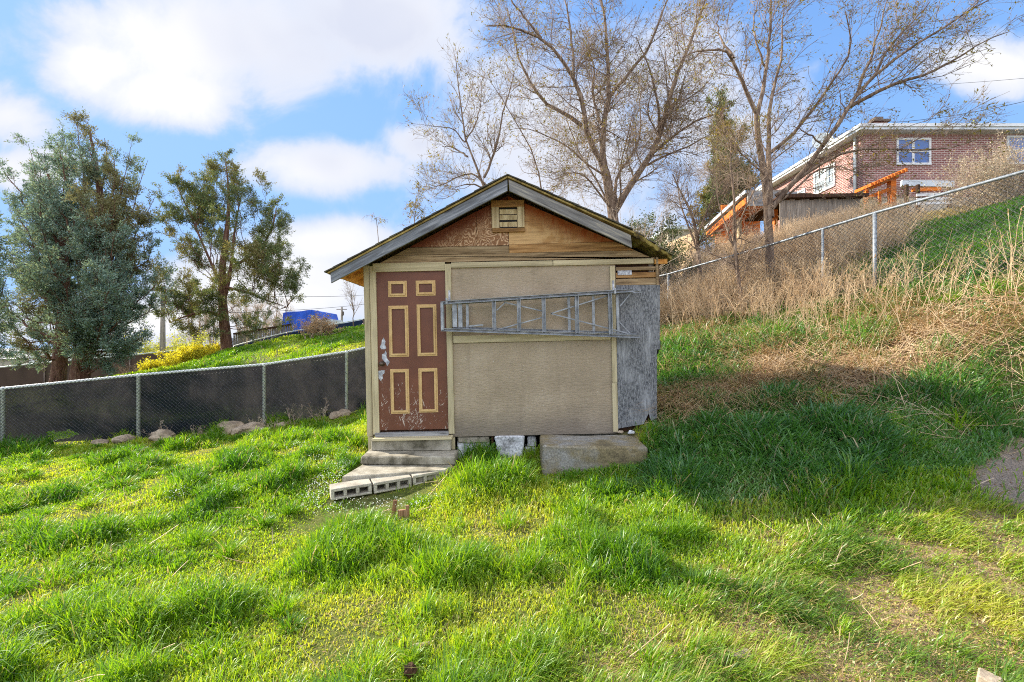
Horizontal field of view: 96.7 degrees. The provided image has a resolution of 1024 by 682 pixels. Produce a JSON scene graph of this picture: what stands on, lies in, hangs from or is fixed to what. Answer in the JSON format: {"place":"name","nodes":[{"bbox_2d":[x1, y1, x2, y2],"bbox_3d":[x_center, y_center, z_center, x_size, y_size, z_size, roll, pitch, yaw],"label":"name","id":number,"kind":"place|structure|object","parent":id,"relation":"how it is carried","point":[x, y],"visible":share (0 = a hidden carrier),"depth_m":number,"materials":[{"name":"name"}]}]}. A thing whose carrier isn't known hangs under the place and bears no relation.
{"place":"outdoors","nodes":[
{"label":"outdoors","id":0,"kind":"place"},
{"bbox_2d":[0,220,1023,681],"bbox_3d":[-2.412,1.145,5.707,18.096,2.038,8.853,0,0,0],"label":"lawn grass","id":1,"kind":"structure","parent":0,"point":[116,620],"depth_m":3.04,"materials":[{"name":"green plant"}]},
{"bbox_2d":[0,261,1023,681],"bbox_3d":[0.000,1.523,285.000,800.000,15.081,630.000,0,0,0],"label":"ground","id":2,"kind":"structure","parent":0,"point":[994,475],"depth_m":2.97,"materials":[{"name":"soil"}]},
{"bbox_2d":[0,213,28,361],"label":"conifer tree","id":3,"kind":"object","parent":2,"relation":"on","point":[5,353],"visible":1,"depth_m":13.60,"materials":[{"name":"green plant"}]},
{"bbox_2d":[0,348,28,367],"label":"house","id":4,"kind":"structure","parent":2,"relation":"on","point":[7,362],"depth_m":45.00,"materials":[{"name":"white wood"}]},
{"bbox_2d":[0,106,181,382],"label":"conifer tree","id":5,"kind":"object","parent":2,"relation":"on","point":[76,232],"visible":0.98,"depth_m":16.17,"materials":[{"name":"green plant"}]},
{"bbox_2d":[29,347,153,362],"bbox_3d":[-32.305,1.905,35.000,5.968,2.780,4.600,0,0,0],"label":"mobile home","id":6,"kind":"object","parent":2,"relation":"on","point":[30,356],"visible":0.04,"depth_m":32.98,"materials":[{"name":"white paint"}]},
{"bbox_2d":[91,439,108,444],"bbox_3d":[-7.658,1.879,8.464,0.367,0.106,0.275,0,0,55],"label":"stone","id":7,"kind":"object","parent":2,"relation":"on","point":[100,441],"visible":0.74,"depth_m":8.38,"materials":[{"name":"grey stone"}]},
{"bbox_2d":[0,345,220,386],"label":"screened fence","id":8,"kind":"object","parent":2,"relation":"on","point":[22,375],"visible":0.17,"depth_m":23.07,"materials":[{"name":"metal"}]},
{"bbox_2d":[111,434,135,443],"bbox_3d":[-7.252,1.821,8.517,0.290,0.145,0.426,0,0,16],"label":"stone","id":9,"kind":"object","parent":2,"relation":"on","point":[121,438],"visible":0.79,"depth_m":8.40,"materials":[{"name":"grey stone"}]},
{"bbox_2d":[114,363,139,374],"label":"bare shrub","id":10,"kind":"object","parent":2,"relation":"on","point":[135,367],"visible":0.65,"depth_m":19.84,"materials":[{"name":"brown plant"}]},
{"bbox_2d":[137,357,165,370],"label":"blossom shrub","id":11,"kind":"object","parent":2,"relation":"on","point":[149,364],"visible":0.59,"depth_m":20.23,"materials":[{"name":"yellow plant"}]},
{"bbox_2d":[153,285,167,352],"bbox_3d":[-23.033,-0.700,29.928,1.593,6.007,0.479,0,0,10],"label":"utility pole","id":12,"kind":"object","parent":2,"relation":"on","point":[162,334],"visible":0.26,"depth_m":29.88,"materials":[{"name":"wood"}]},
{"bbox_2d":[191,292,358,296],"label":"power line","id":13,"kind":"object","parent":12,"relation":"attached to","point":[305,296],"visible":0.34,"depth_m":45.23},
{"bbox_2d":[231,304,362,312],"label":"power line","id":14,"kind":"object","parent":12,"relation":"attached to","point":[289,310],"visible":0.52,"depth_m":42.11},
{"bbox_2d":[148,429,175,440],"bbox_3d":[-6.582,1.753,8.552,0.436,0.207,0.320,0,0,0],"label":"stone","id":15,"kind":"object","parent":2,"relation":"on","point":[162,433],"visible":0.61,"depth_m":8.46,"materials":[{"name":"grey stone"}]},
{"bbox_2d":[123,325,219,354],"bbox_3d":[-24.934,0.537,32.972,6.310,3.769,4.462,0,0,0],"label":"shrub","id":16,"kind":"object","parent":2,"relation":"on","point":[150,348],"visible":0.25,"depth_m":32.75,"materials":[{"name":"yellow plant"}]},
{"bbox_2d":[0,347,365,445],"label":"chain link fence","id":17,"kind":"object","parent":2,"relation":"on","point":[176,402],"visible":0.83,"depth_m":8.85,"materials":[{"name":"fabric"}]},
{"bbox_2d":[154,340,220,366],"bbox_3d":[-14.333,0.640,20.714,2.844,1.408,2.191,0,0,0],"label":"blossom shrub","id":18,"kind":"object","parent":2,"relation":"on","point":[192,352],"visible":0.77,"depth_m":20.17,"materials":[{"name":"yellow plant"}]},
{"bbox_2d":[151,334,235,350],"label":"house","id":19,"kind":"structure","parent":2,"relation":"on","point":[170,341],"depth_m":60.95,"materials":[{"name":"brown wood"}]},
{"bbox_2d":[178,304,215,342],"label":"bare tree","id":20,"kind":"object","parent":2,"relation":"on","point":[200,324],"visible":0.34,"depth_m":43.84,"materials":[{"name":"brown plant"}]},
{"bbox_2d":[190,425,205,434],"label":"dead weed","id":21,"kind":"object","parent":2,"relation":"on","point":[197,430],"visible":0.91,"depth_m":8.69,"materials":[{"name":"plant"}]},
{"bbox_2d":[42,323,365,444],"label":"lawn grass","id":22,"kind":"structure","parent":2,"relation":"on","point":[218,358],"depth_m":16.92,"materials":[{"name":"green plant"}]},
{"bbox_2d":[203,303,229,343],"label":"bare tree","id":23,"kind":"object","parent":2,"relation":"on","point":[212,330],"visible":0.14,"depth_m":51.92,"materials":[{"name":"brown plant"}]},
{"bbox_2d":[143,148,312,349],"bbox_3d":[-13.142,-4.144,21.317,8.668,9.841,4.865,0,0,26],"label":"conifer tree","id":24,"kind":"object","parent":2,"relation":"on","point":[254,251],"visible":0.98,"depth_m":20.72,"materials":[{"name":"green plant"}]},
{"bbox_2d":[215,421,244,434],"bbox_3d":[-5.467,1.671,8.796,0.541,0.237,0.388,0,0,-12],"label":"stone","id":25,"kind":"object","parent":2,"relation":"on","point":[231,424],"visible":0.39,"depth_m":8.73,"materials":[{"name":"grey stone"}]},
{"bbox_2d":[231,425,242,434],"bbox_3d":[-5.258,1.705,8.744,0.256,0.148,0.346,0,0,3],"label":"stone","id":26,"kind":"object","parent":2,"relation":"on","point":[237,430],"visible":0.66,"depth_m":8.62,"materials":[{"name":"grey stone"}]},
{"bbox_2d":[227,298,259,341],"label":"bare tree","id":27,"kind":"object","parent":2,"relation":"on","point":[228,303],"visible":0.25,"depth_m":47.78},
{"bbox_2d":[241,422,264,432],"bbox_3d":[-5.035,1.667,8.858,0.383,0.192,0.508,0,0,34],"label":"stone","id":28,"kind":"object","parent":2,"relation":"on","point":[246,428],"visible":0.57,"depth_m":8.73,"materials":[{"name":"grey stone"}]},
{"bbox_2d":[230,293,276,337],"bbox_3d":[-22.538,-1.174,40.057,4.314,6.612,2.401,0,0,0],"label":"bare tree","id":29,"kind":"object","parent":2,"relation":"on","point":[239,314],"visible":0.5,"depth_m":39.87,"materials":[{"name":"plant"}]},
{"bbox_2d":[241,328,275,344],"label":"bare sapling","id":30,"kind":"object","parent":2,"relation":"on","point":[256,338],"visible":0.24,"depth_m":23.15,"materials":[{"name":"brown plant"}]},
{"bbox_2d":[241,347,278,364],"bbox_3d":[-7.685,0.746,14.045,1.037,1.138,1.453,0,0,-43],"label":"dead weed","id":31,"kind":"object","parent":2,"relation":"on","point":[262,358],"visible":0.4,"depth_m":14.28,"materials":[{"name":"beige plant"}]},
{"bbox_2d":[248,415,272,428],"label":"dead weed","id":32,"kind":"object","parent":2,"relation":"on","point":[260,421],"visible":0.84,"depth_m":8.82,"materials":[{"name":"brown plant"}]},
{"bbox_2d":[233,324,291,345],"bbox_3d":[-15.031,0.082,27.477,3.163,2.314,0.159,0,0,-19],"label":"board fence","id":33,"kind":"object","parent":2,"relation":"on","point":[273,330],"visible":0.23,"depth_m":27.48,"materials":[{"name":"grey wood"}]},
{"bbox_2d":[250,297,294,335],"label":"bare tree","id":34,"kind":"object","parent":2,"relation":"on","point":[274,321],"visible":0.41,"depth_m":42.89,"materials":[{"name":"plant"}]},
{"bbox_2d":[277,422,288,426],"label":"stone","id":35,"kind":"object","parent":2,"relation":"on","point":[282,424],"visible":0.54,"depth_m":8.94,"materials":[{"name":"grey stone"}]},
{"bbox_2d":[281,404,302,426],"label":"dead weed","id":36,"kind":"object","parent":2,"relation":"on","point":[291,414],"visible":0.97,"depth_m":8.97,"materials":[{"name":"brown plant"}]},
{"bbox_2d":[233,318,364,346],"bbox_3d":[-10.046,0.180,25.084,9.551,3.845,0.253,0,0,-12],"label":"screened fence","id":37,"kind":"object","parent":2,"relation":"on","point":[359,322],"visible":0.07,"depth_m":24.78,"materials":[{"name":"metal"}]},
{"bbox_2d":[164,441,441,515],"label":"chickweed flowers","id":38,"kind":"object","parent":2,"relation":"on","point":[337,482],"visible":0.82,"depth_m":4.63,"materials":[{"name":"white plant"}]},
{"bbox_2d":[282,310,342,331],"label":"tarp shed","id":39,"kind":"structure","parent":2,"relation":"on","point":[295,315],"depth_m":29.98,"materials":[{"name":"blue plastic"}]},
{"bbox_2d":[306,398,328,420],"bbox_3d":[-3.833,1.403,9.108,0.446,0.534,0.511,0,0,42],"label":"dead weed","id":40,"kind":"object","parent":2,"relation":"on","point":[319,410],"visible":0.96,"depth_m":9.07,"materials":[{"name":"brown plant"}]},
{"bbox_2d":[292,310,346,338],"bbox_3d":[-7.725,-0.623,18.444,2.145,1.230,1.693,0,0,16],"label":"dried flower bush","id":41,"kind":"object","parent":2,"relation":"on","point":[312,327],"visible":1,"depth_m":18.37,"materials":[{"name":"brown plant"}]},
{"bbox_2d":[329,411,341,418],"bbox_3d":[-3.602,1.505,9.289,0.274,0.131,0.317,0,0,38],"label":"stone","id":42,"kind":"object","parent":2,"relation":"on","point":[335,414],"visible":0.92,"depth_m":9.21,"materials":[{"name":"grey stone"}]},
{"bbox_2d":[336,307,346,320],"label":"utility pole","id":43,"kind":"object","parent":2,"relation":"on","point":[342,311],"visible":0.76,"depth_m":69.85,"materials":[{"name":"wood"}]},
{"bbox_2d":[339,409,350,416],"bbox_3d":[-3.470,1.473,9.400,0.329,0.150,0.228,0,0,6],"label":"stone","id":44,"kind":"object","parent":2,"relation":"on","point":[344,412],"visible":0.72,"depth_m":9.32,"materials":[{"name":"grey stone"}]},
{"bbox_2d":[329,478,371,499],"bbox_3d":[-1.720,1.577,4.851,0.406,0.115,0.200,-2,1,-26],"label":"cinder block","id":45,"kind":"object","parent":2,"relation":"on","point":[348,489],"depth_m":4.81,"materials":[{"name":"concrete"}]},
{"bbox_2d":[341,280,363,326],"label":"weeping tree","id":46,"kind":"object","parent":2,"relation":"on","point":[352,303],"visible":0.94,"depth_m":22.97,"materials":[{"name":"plant"}]},
{"bbox_2d":[363,212,387,290],"bbox_3d":[-3.528,-1.151,11.985,0.885,4.478,0.932,0,0,-26],"label":"weeping tree","id":47,"kind":"object","parent":2,"relation":"on","point":[378,223],"visible":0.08,"depth_m":12.01,"materials":[{"name":"plant"}]},
{"bbox_2d":[371,474,411,493],"bbox_3d":[-1.337,1.567,5.036,0.406,0.115,0.200,-2,1,-27],"label":"cinder block","id":48,"kind":"object","parent":2,"relation":"on","point":[380,484],"depth_m":4.98,"materials":[{"name":"concrete"}]},
{"bbox_2d":[391,500,396,516],"bbox_3d":[-1.130,1.625,4.360,0.058,0.202,0.030,0,0,0],"label":"wooden stake","id":49,"kind":"object","parent":2,"relation":"on","point":[394,506],"visible":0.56,"depth_m":4.34,"materials":[{"name":"brown wood"}]},
{"bbox_2d":[342,459,457,483],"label":"concrete slab","id":50,"kind":"structure","parent":2,"relation":"on","point":[365,471],"depth_m":5.20,"materials":[{"name":"grey concrete"}]},
{"bbox_2d":[360,450,458,464],"bbox_3d":[-1.242,1.428,5.605,1.142,0.118,0.376,0,0,1],"label":"concrete step","id":51,"kind":"object","parent":50,"relation":"on","point":[413,457],"visible":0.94,"depth_m":5.43,"materials":[{"name":"grey concrete"}]},
{"bbox_2d":[371,438,451,450],"bbox_3d":[-1.271,1.303,5.755,1.006,0.155,0.106,0,0,0],"label":"concrete riser","id":52,"kind":"object","parent":51,"relation":"on","point":[426,445],"visible":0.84,"depth_m":5.71,"materials":[{"name":"grey concrete"}]},
{"bbox_2d":[398,505,408,520],"bbox_3d":[-1.000,1.645,4.221,0.115,0.244,0.031,0,0,0],"label":"wooden stake","id":53,"kind":"object","parent":2,"relation":"on","point":[402,512],"visible":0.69,"depth_m":4.21,"materials":[{"name":"brown wood"}]},
{"bbox_2d":[403,662,417,678],"bbox_3d":[-0.469,1.517,2.102,0.065,0.063,0.073,17,-21,0],"label":"pine cone","id":54,"kind":"object","parent":2,"relation":"on","point":[408,672],"visible":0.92,"depth_m":2.08,"materials":[{"name":"brown wood"}]},
{"bbox_2d":[402,176,435,227],"bbox_3d":[-2.604,-1.653,12.106,1.164,5.406,0.999,0,0,-43],"label":"tree","id":55,"kind":"object","parent":2,"relation":"on","point":[415,203],"visible":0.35,"depth_m":12.04,"materials":[{"name":"plant"}]},
{"bbox_2d":[411,470,446,484],"bbox_3d":[-0.969,1.552,5.249,0.406,0.115,0.200,-2,1,-28],"label":"cinder block","id":56,"kind":"object","parent":2,"relation":"on","point":[424,475],"depth_m":5.13,"materials":[{"name":"concrete"}]},
{"bbox_2d":[396,34,562,208],"bbox_3d":[-0.753,-3.965,12.828,4.802,9.208,3.068,0,0,0],"label":"bare tree","id":57,"kind":"object","parent":2,"relation":"on","point":[479,176],"visible":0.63,"depth_m":12.62,"materials":[{"name":"brown plant"}]},
{"bbox_2d":[324,174,672,457],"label":"garden shed","id":58,"kind":"structure","parent":2,"relation":"on","point":[506,235],"depth_m":5.82,"materials":[{"name":"paint"}]},
{"bbox_2d":[376,271,447,429],"bbox_3d":[-1.280,0.119,5.799,0.895,2.035,0.114,-1,0,0],"label":"door","id":59,"kind":"structure","parent":58,"relation":"in","point":[412,344],"depth_m":5.83,"materials":[{"name":"brown paint"}]},
{"bbox_2d":[440,289,640,337],"bbox_3d":[0.370,-0.317,5.691,2.520,0.617,0.108,-1,0,0],"label":"stepladder","id":60,"kind":"object","parent":58,"relation":"hanging from","point":[518,329],"visible":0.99,"depth_m":5.69,"materials":[{"name":"metal"}]},
{"bbox_2d":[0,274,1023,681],"bbox_3d":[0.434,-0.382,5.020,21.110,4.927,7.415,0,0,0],"label":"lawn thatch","id":61,"kind":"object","parent":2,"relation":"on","point":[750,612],"visible":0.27,"depth_m":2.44,"materials":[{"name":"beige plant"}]},
{"bbox_2d":[539,435,647,475],"bbox_3d":[0.945,1.376,5.469,1.221,0.381,0.639,0,0,1],"label":"concrete ledge","id":62,"kind":"object","parent":2,"relation":"on","point":[558,453],"visible":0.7,"depth_m":5.17,"materials":[{"name":"grey concrete"}]},
{"bbox_2d":[470,0,790,221],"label":"bare tree","id":63,"kind":"object","parent":2,"relation":"on","point":[609,196],"visible":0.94,"depth_m":13.38,"materials":[{"name":"brown plant"}]},
{"bbox_2d":[561,158,718,311],"bbox_3d":[1.522,-1.953,12.169,5.638,4.674,5.826,0,0,0],"label":"bare shrub","id":64,"kind":"object","parent":2,"relation":"on","point":[643,231],"visible":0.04,"depth_m":10.33,"materials":[{"name":"brown plant"}]},
{"bbox_2d":[623,207,724,284],"bbox_3d":[4.236,-2.510,14.509,3.964,3.276,3.809,0,0,-42],"label":"leafy shrub","id":65,"kind":"object","parent":2,"relation":"on","point":[675,261],"visible":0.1,"depth_m":13.47,"materials":[{"name":"green plant"}]},
{"bbox_2d":[651,226,697,247],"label":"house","id":66,"kind":"structure","parent":2,"relation":"on","point":[684,228],"depth_m":38.00,"materials":[{"name":"white"}]},
{"bbox_2d":[633,212,726,315],"bbox_3d":[3.736,-2.018,13.238,3.802,3.385,5.012,0,0,-20],"label":"bare shrub","id":67,"kind":"object","parent":2,"relation":"on","point":[674,269],"visible":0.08,"depth_m":12.32,"materials":[{"name":"brown plant"}]},
{"bbox_2d":[668,232,695,274],"bbox_3d":[5.895,-2.682,15.848,0.145,2.166,3.446,0,0,5],"label":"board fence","id":68,"kind":"object","parent":2,"relation":"on","point":[688,240],"visible":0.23,"depth_m":15.06,"materials":[{"name":"beige wood"}]},
{"bbox_2d":[645,149,766,314],"bbox_3d":[4.588,-2.642,10.849,2.915,4.275,1.708,0,0,33],"label":"bare tree","id":69,"kind":"object","parent":2,"relation":"on","point":[695,230],"visible":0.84,"depth_m":10.85,"materials":[{"name":"brown plant"}]},
{"bbox_2d":[686,84,760,245],"bbox_3d":[10.436,-7.972,22.050,4.020,9.316,2.863,0,0,-20],"label":"conifer tree","id":70,"kind":"object","parent":2,"relation":"on","point":[705,197],"visible":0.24,"depth_m":21.72,"materials":[{"name":"green plant"}]},
{"bbox_2d":[728,649,751,660],"bbox_3d":[1.098,1.510,2.190,0.106,0.030,0.053,0,7,-6],"label":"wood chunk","id":71,"kind":"object","parent":2,"relation":"on","point":[743,652],"visible":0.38,"depth_m":2.18,"materials":[{"name":"beige wood"}]},
{"bbox_2d":[689,121,792,315],"bbox_3d":[4.599,-2.226,9.287,1.612,4.565,1.967,0,0,-27],"label":"bare tree","id":72,"kind":"object","parent":2,"relation":"on","point":[735,226],"visible":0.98,"depth_m":9.16,"materials":[{"name":"grey plant"}]},
{"bbox_2d":[705,190,796,249],"bbox_3d":[9.668,-4.447,19.400,2.639,3.329,3.800,0,0,0],"label":"timber porch","id":73,"kind":"object","parent":2,"relation":"on","point":[757,206],"visible":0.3,"depth_m":18.68,"materials":[{"name":"brown wood"}]},
{"bbox_2d":[567,485,1023,681],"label":"clover","id":74,"kind":"object","parent":2,"relation":"on","point":[885,588],"visible":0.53,"depth_m":2.46,"materials":[{"name":"green plant"}]},
{"bbox_2d":[568,278,1023,680],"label":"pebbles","id":75,"kind":"object","parent":2,"relation":"on","point":[804,674],"visible":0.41,"depth_m":5.45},
{"bbox_2d":[581,196,1023,515],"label":"long shade grass","id":76,"kind":"structure","parent":2,"relation":"on","point":[792,444],"depth_m":4.78,"materials":[{"name":"green plant"}]},
{"bbox_2d":[745,193,868,229],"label":"board shed","id":77,"kind":"structure","parent":2,"relation":"on","point":[793,206],"depth_m":16.71,"materials":[{"name":"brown wood"}]},
{"bbox_2d":[688,190,948,305],"bbox_3d":[8.935,-2.662,12.308,9.393,4.070,7.817,0,0,0],"label":"hill brush","id":78,"kind":"object","parent":2,"relation":"on","point":[794,229],"visible":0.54,"depth_m":10.65,"materials":[{"name":"beige plant"}]},
{"bbox_2d":[627,221,1023,489],"bbox_3d":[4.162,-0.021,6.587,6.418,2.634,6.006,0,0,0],"label":"matted dead grass","id":79,"kind":"structure","parent":2,"relation":"on","point":[768,376],"depth_m":6.11,"materials":[{"name":"beige plant"}]},
{"bbox_2d":[635,195,1023,429],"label":"slope grass","id":80,"kind":"structure","parent":2,"relation":"on","point":[674,347],"depth_m":7.59,"materials":[{"name":"green plant"}]},
{"bbox_2d":[659,170,1023,321],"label":"wire fence","id":81,"kind":"object","parent":2,"relation":"on","point":[875,223],"visible":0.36,"depth_m":7.36,"materials":[{"name":"metal"}]},
{"bbox_2d":[660,208,1023,344],"bbox_3d":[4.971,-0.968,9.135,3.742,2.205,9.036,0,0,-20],"label":"dry reeds","id":82,"kind":"object","parent":2,"relation":"on","point":[679,314],"visible":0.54,"depth_m":8.32,"materials":[{"name":"beige plant"}]},
{"bbox_2d":[660,206,1023,314],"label":"reed seed heads","id":83,"kind":"object","parent":82,"relation":"attached to","point":[975,286],"visible":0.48,"depth_m":8.36,"materials":[{"name":"plant"}]},
{"bbox_2d":[662,194,1023,312],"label":"hill grass","id":84,"kind":"structure","parent":2,"relation":"on","point":[942,215],"depth_m":10.30,"materials":[{"name":"plant"}]},
{"bbox_2d":[900,180,954,214],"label":"deck platform","id":85,"kind":"structure","parent":84,"relation":"on","point":[916,184],"depth_m":16.49,"materials":[{"name":"white paint"}]},
{"bbox_2d":[666,0,1023,284],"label":"bare tree","id":86,"kind":"object","parent":2,"relation":"on","point":[768,213],"visible":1,"depth_m":9.44,"materials":[{"name":"brown plant"}]},
{"bbox_2d":[854,168,907,209],"bbox_3d":[14.087,-5.114,17.641,1.735,2.580,0.960,0,0,27],"label":"timber trellis","id":87,"kind":"object","parent":2,"relation":"on","point":[891,182],"visible":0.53,"depth_m":17.42,"materials":[{"name":"orange wood"}]},
{"bbox_2d":[756,117,1023,226],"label":"brick house","id":88,"kind":"structure","parent":2,"relation":"on","point":[854,182],"depth_m":20.00,"materials":[{"name":"brown brick"}]},
{"bbox_2d":[797,188,805,192],"bbox_3d":[15.401,-7.350,24.550,0.070,1.400,1.300,0,0,0],"label":"window","id":89,"kind":"structure","parent":88,"relation":"in","point":[800,191],"depth_m":24.11,"materials":[{"name":"white paint"}]},
{"bbox_2d":[812,132,832,177],"bbox_3d":[14.923,-9.016,21.857,0.619,2.116,0.734,0,0,-27],"label":"satellite dish","id":90,"kind":"object","parent":88,"relation":"attached to","point":[817,138],"visible":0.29,"depth_m":22.04,"materials":[{"name":"metal"}]},
{"bbox_2d":[814,163,834,193],"bbox_3d":[15.401,-7.975,22.450,0.070,1.150,1.500,0,0,0],"label":"window","id":91,"kind":"structure","parent":88,"relation":"in","point":[822,176],"depth_m":22.40,"materials":[{"name":"white paint"}]},
{"bbox_2d":[896,138,931,164],"bbox_3d":[17.636,-8.325,19.975,1.512,1.187,0.070,0,0,0],"label":"window","id":92,"kind":"structure","parent":88,"relation":"in","point":[923,144],"depth_m":19.99,"materials":[{"name":"glass"}]},
{"bbox_2d":[892,101,1023,122],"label":"power line","id":93,"kind":"object","parent":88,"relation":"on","point":[958,114],"visible":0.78,"depth_m":22.41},
{"bbox_2d":[1006,135,1023,163],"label":"window","id":94,"kind":"structure","parent":88,"relation":"in","point":[1020,146],"depth_m":19.99,"materials":[{"name":"white paint"}]},
{"bbox_2d":[848,216,1023,411],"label":"tall dry stalks","id":95,"kind":"object","parent":2,"relation":"on","point":[927,320],"visible":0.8,"depth_m":5.76,"materials":[{"name":"beige plant"}]},
{"bbox_2d":[922,126,1023,214],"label":"sage bush","id":96,"kind":"object","parent":2,"relation":"on","point":[1004,167],"visible":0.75,"depth_m":12.36,"materials":[{"name":"beige plant"}]},
{"bbox_2d":[976,669,1001,681],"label":"stone","id":97,"kind":"object","parent":2,"relation":"on","point":[984,676],"visible":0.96,"depth_m":1.97,"materials":[{"name":"beige stone"}]},
{"bbox_2d":[0,0,1023,347],"label":"sky","id":98,"kind":"structure","parent":0,"point":[308,94],"materials":[{"name":"blue"}]},
{"bbox_2d":[8,302,1022,681],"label":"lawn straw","id":99,"kind":"object","parent":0,"point":[544,554],"visible":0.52,"depth_m":3.38,"materials":[{"name":"beige plant"}]},
{"bbox_2d":[894,78,1022,86],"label":"power line","id":100,"kind":"object","parent":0,"point":[957,83],"visible":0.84,"depth_m":28.20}
]}

